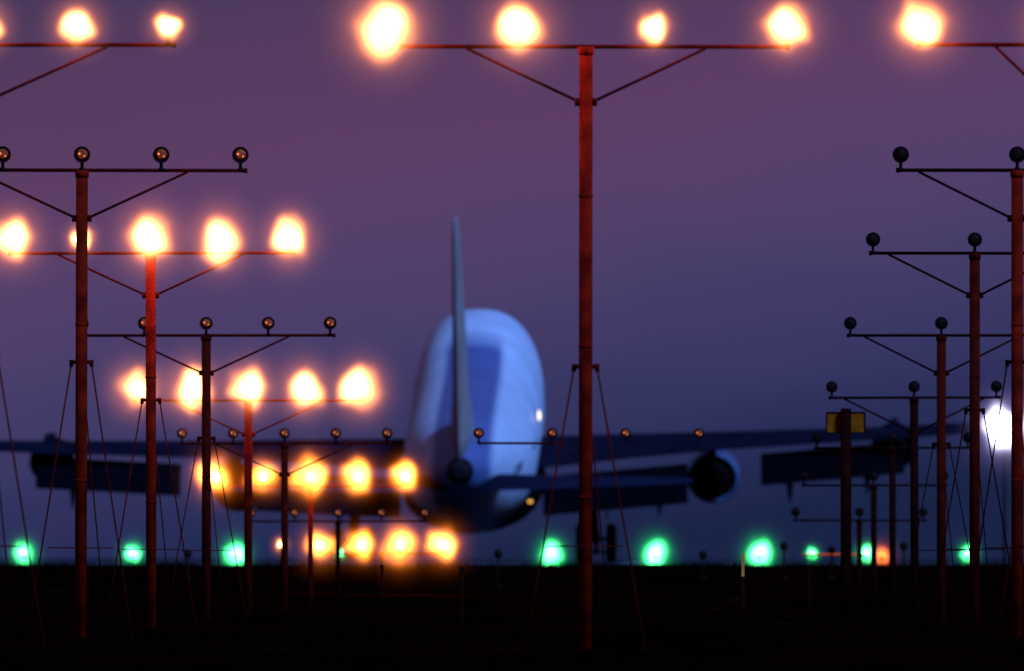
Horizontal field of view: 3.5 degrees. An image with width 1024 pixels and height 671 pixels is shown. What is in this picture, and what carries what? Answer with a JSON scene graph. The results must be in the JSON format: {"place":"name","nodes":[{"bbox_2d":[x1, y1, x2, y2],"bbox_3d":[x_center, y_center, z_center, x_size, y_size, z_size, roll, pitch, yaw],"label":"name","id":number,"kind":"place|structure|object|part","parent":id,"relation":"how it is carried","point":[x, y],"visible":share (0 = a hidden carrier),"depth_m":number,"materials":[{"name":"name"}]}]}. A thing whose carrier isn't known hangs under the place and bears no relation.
{"place":"outdoors","nodes":[
{"label":"outdoors","id":0,"kind":"place"},
{"bbox_2d":[0,560,1023,670],"bbox_3d":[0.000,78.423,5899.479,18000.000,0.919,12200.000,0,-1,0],"label":"ground","id":1,"kind":"structure","parent":0,"point":[68,658],"depth_m":275.81,"materials":[{"name":"plant"}]},
{"bbox_2d":[21,551,27,564],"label":"runway threshold light","id":2,"kind":"object","parent":1,"relation":"on","point":[23,555],"visible":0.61,"depth_m":479.91,"materials":[{"name":"glass"}]},
{"bbox_2d":[0,17,177,645],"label":"approach light mast","id":3,"kind":"object","parent":1,"relation":"on","point":[77,27],"visible":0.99,"depth_m":190.02,"materials":[{"name":"red metal"}]},
{"bbox_2d":[0,146,248,637],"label":"approach light mast","id":4,"kind":"object","parent":1,"relation":"on","point":[81,218],"visible":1,"depth_m":218.46,"materials":[{"name":"metal"}]},
{"bbox_2d":[130,551,135,564],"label":"runway threshold light","id":5,"kind":"object","parent":1,"relation":"on","point":[132,555],"visible":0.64,"depth_m":479.91,"materials":[{"name":"glass"}]},
{"bbox_2d":[5,232,295,626],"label":"approach light mast","id":6,"kind":"object","parent":1,"relation":"on","point":[151,294],"visible":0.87,"depth_m":249.95,"materials":[{"name":"red metal"}]},
{"bbox_2d":[184,551,191,578],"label":"unlit runway light","id":7,"kind":"object","parent":1,"relation":"on","point":[188,554],"visible":0.71,"depth_m":439.89,"materials":[{"name":"metal"}]},
{"bbox_2d":[87,317,336,620],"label":"approach light mast","id":8,"kind":"object","parent":1,"relation":"on","point":[206,372],"visible":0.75,"depth_m":279.55,"materials":[{"name":"metal"}]},
{"bbox_2d":[232,551,238,564],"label":"runway threshold light","id":9,"kind":"object","parent":1,"relation":"on","point":[237,555],"visible":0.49,"depth_m":479.91,"materials":[{"name":"glass"}]},
{"bbox_2d":[131,383,365,613],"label":"approach light mast","id":10,"kind":"object","parent":1,"relation":"on","point":[248,434],"visible":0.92,"depth_m":309.44,"materials":[{"name":"red metal"}]},
{"bbox_2d":[277,543,280,564],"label":"taxiway light","id":11,"kind":"object","parent":1,"relation":"on","point":[279,547],"visible":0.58,"depth_m":479.93,"materials":[{"name":"metal"}]},
{"bbox_2d":[177,428,391,609],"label":"approach light mast","id":12,"kind":"object","parent":1,"relation":"on","point":[284,473],"visible":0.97,"depth_m":337.64,"materials":[{"name":"red metal"}]},
{"bbox_2d":[211,472,409,603],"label":"approach light mast","id":13,"kind":"object","parent":1,"relation":"on","point":[310,477],"visible":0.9,"depth_m":365.93,"materials":[{"name":"red metal"}]},
{"bbox_2d":[252,508,428,600],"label":"approach light mast","id":14,"kind":"object","parent":1,"relation":"on","point":[337,512],"visible":0.91,"depth_m":399.93,"materials":[{"name":"metal"}]},
{"bbox_2d":[316,541,446,594],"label":"approach light mast","id":15,"kind":"object","parent":1,"relation":"on","point":[400,545],"visible":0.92,"depth_m":418.92,"materials":[{"name":"metal"}]},
{"bbox_2d":[380,565,383,615],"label":"marker stake","id":16,"kind":"object","parent":1,"relation":"on","point":[381,567],"visible":0.78,"depth_m":299.95,"materials":[{"name":"paint"}]},
{"bbox_2d":[494,549,502,586],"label":"unlit runway light","id":17,"kind":"object","parent":1,"relation":"on","point":[497,553],"visible":1,"depth_m":429.92,"materials":[{"name":"metal"}]},
{"bbox_2d":[0,560,1023,564],"bbox_3d":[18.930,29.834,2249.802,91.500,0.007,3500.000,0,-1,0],"label":"runway","id":18,"kind":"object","parent":1,"relation":"on","point":[621,562],"visible":0.69,"depth_m":881.48,"materials":[{"name":"grey asphalt"}]},
{"bbox_2d":[0,217,1023,562],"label":"airplane","id":19,"kind":"object","parent":18,"relation":"on","point":[480,369],"visible":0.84,"depth_m":832.04,"materials":[{"name":"paint"}]},
{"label":"cabin windows","id":20,"kind":"part","parent":19,"relation":"part of","materials":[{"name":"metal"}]},
{"bbox_2d":[547,551,554,565],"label":"runway threshold light","id":21,"kind":"object","parent":1,"relation":"on","point":[550,555],"visible":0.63,"depth_m":479.91,"materials":[{"name":"glass"}]},
{"bbox_2d":[375,19,796,649],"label":"approach light mast","id":22,"kind":"object","parent":1,"relation":"on","point":[585,101],"visible":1,"depth_m":189.97,"materials":[{"name":"red metal"}]},
{"bbox_2d":[473,428,703,444],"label":"approach light mast","id":23,"kind":"object","parent":1,"relation":"on","point":[625,433],"visible":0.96,"depth_m":337.65,"materials":[{"name":"metal"}]},
{"bbox_2d":[652,551,658,563],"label":"runway threshold light","id":24,"kind":"object","parent":1,"relation":"on","point":[655,554],"visible":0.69,"depth_m":479.91,"materials":[{"name":"metal"}]},
{"bbox_2d":[699,551,706,578],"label":"unlit runway light","id":25,"kind":"object","parent":1,"relation":"on","point":[702,555],"visible":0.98,"depth_m":439.90,"materials":[{"name":"metal"}]},
{"bbox_2d":[710,553,744,627],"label":"marker stake","id":26,"kind":"object","parent":1,"relation":"on","point":[717,608],"visible":0.89,"depth_m":249.95,"materials":[{"name":"paint"}]},
{"bbox_2d":[756,551,762,565],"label":"runway threshold light","id":27,"kind":"object","parent":1,"relation":"on","point":[759,555],"visible":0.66,"depth_m":479.91,"materials":[{"name":"glass"}]},
{"bbox_2d":[780,542,788,579],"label":"unlit runway light","id":28,"kind":"object","parent":1,"relation":"on","point":[783,546],"visible":0.98,"depth_m":439.92,"materials":[{"name":"metal"}]},
{"bbox_2d":[809,551,815,564],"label":"runway threshold light","id":29,"kind":"object","parent":1,"relation":"on","point":[812,557],"visible":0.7,"depth_m":479.91,"materials":[{"name":"glass"}]},
{"bbox_2d":[827,546,835,579],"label":"unlit runway light","id":30,"kind":"object","parent":1,"relation":"on","point":[831,550],"visible":1,"depth_m":439.90,"materials":[{"name":"metal"}]},
{"bbox_2d":[802,554,864,564],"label":"clearance light bar","id":31,"kind":"object","parent":1,"relation":"on","point":[805,555],"visible":0.66,"depth_m":477.95,"materials":[{"name":"paint"}]},
{"bbox_2d":[826,408,865,615],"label":"guidance sign","id":32,"kind":"object","parent":1,"relation":"on","point":[845,423],"visible":0.9,"depth_m":299.91,"materials":[{"name":"metal"}]},
{"bbox_2d":[791,507,927,601],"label":"approach light mast","id":33,"kind":"object","parent":1,"relation":"on","point":[795,511],"visible":0.94,"depth_m":399.92,"materials":[{"name":"metal"}]},
{"bbox_2d":[863,551,868,565],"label":"runway threshold light","id":34,"kind":"object","parent":1,"relation":"on","point":[866,556],"visible":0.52,"depth_m":479.91,"materials":[{"name":"glass"}]},
{"bbox_2d":[799,471,947,605],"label":"approach light mast","id":35,"kind":"object","parent":1,"relation":"on","point":[804,476],"visible":0.76,"depth_m":365.92,"materials":[{"name":"metal"}]},
{"bbox_2d":[879,553,885,565],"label":"red obstruction light","id":36,"kind":"object","parent":1,"relation":"on","point":[881,558],"visible":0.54,"depth_m":479.90,"materials":[{"name":"glass"}]},
{"bbox_2d":[812,432,968,608],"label":"approach light mast","id":37,"kind":"object","parent":1,"relation":"on","point":[892,438],"visible":0.86,"depth_m":337.63,"materials":[{"name":"metal"}]},
{"bbox_2d":[900,542,907,577],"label":"unlit runway light","id":38,"kind":"object","parent":1,"relation":"on","point":[903,546],"visible":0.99,"depth_m":439.93,"materials":[{"name":"metal"}]},
{"bbox_2d":[826,381,1001,612],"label":"approach light mast","id":39,"kind":"object","parent":1,"relation":"on","point":[913,431],"visible":0.94,"depth_m":309.44,"materials":[{"name":"metal"}]},
{"bbox_2d":[844,317,1023,621],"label":"approach light mast","id":40,"kind":"object","parent":1,"relation":"on","point":[941,372],"visible":0.95,"depth_m":279.54,"materials":[{"name":"metal"}]},
{"bbox_2d":[866,232,1023,625],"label":"approach light mast","id":41,"kind":"object","parent":1,"relation":"on","point":[974,294],"visible":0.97,"depth_m":249.95,"materials":[{"name":"metal"}]},
{"bbox_2d":[892,146,1023,637],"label":"approach light mast","id":42,"kind":"object","parent":1,"relation":"on","point":[900,155],"visible":0.98,"depth_m":218.46,"materials":[{"name":"metal"}]},
{"bbox_2d":[965,551,968,563],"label":"runway threshold light","id":43,"kind":"object","parent":1,"relation":"on","point":[967,555],"visible":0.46,"depth_m":479.92,"materials":[{"name":"metal"}]},
{"bbox_2d":[912,17,1023,647],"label":"approach light mast","id":44,"kind":"object","parent":1,"relation":"on","point":[922,26],"visible":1,"depth_m":190.04,"materials":[{"name":"red metal"}]},
{"bbox_2d":[994,421,1010,563],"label":"airfield floodlight","id":45,"kind":"object","parent":1,"relation":"on","point":[1004,430],"visible":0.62,"depth_m":600.03,"materials":[{"name":"metal"}]},
{"bbox_2d":[0,0,1023,559],"label":"sky","id":46,"kind":"structure","parent":0,"point":[738,194],"materials":[{"name":"purple"}]}
]}

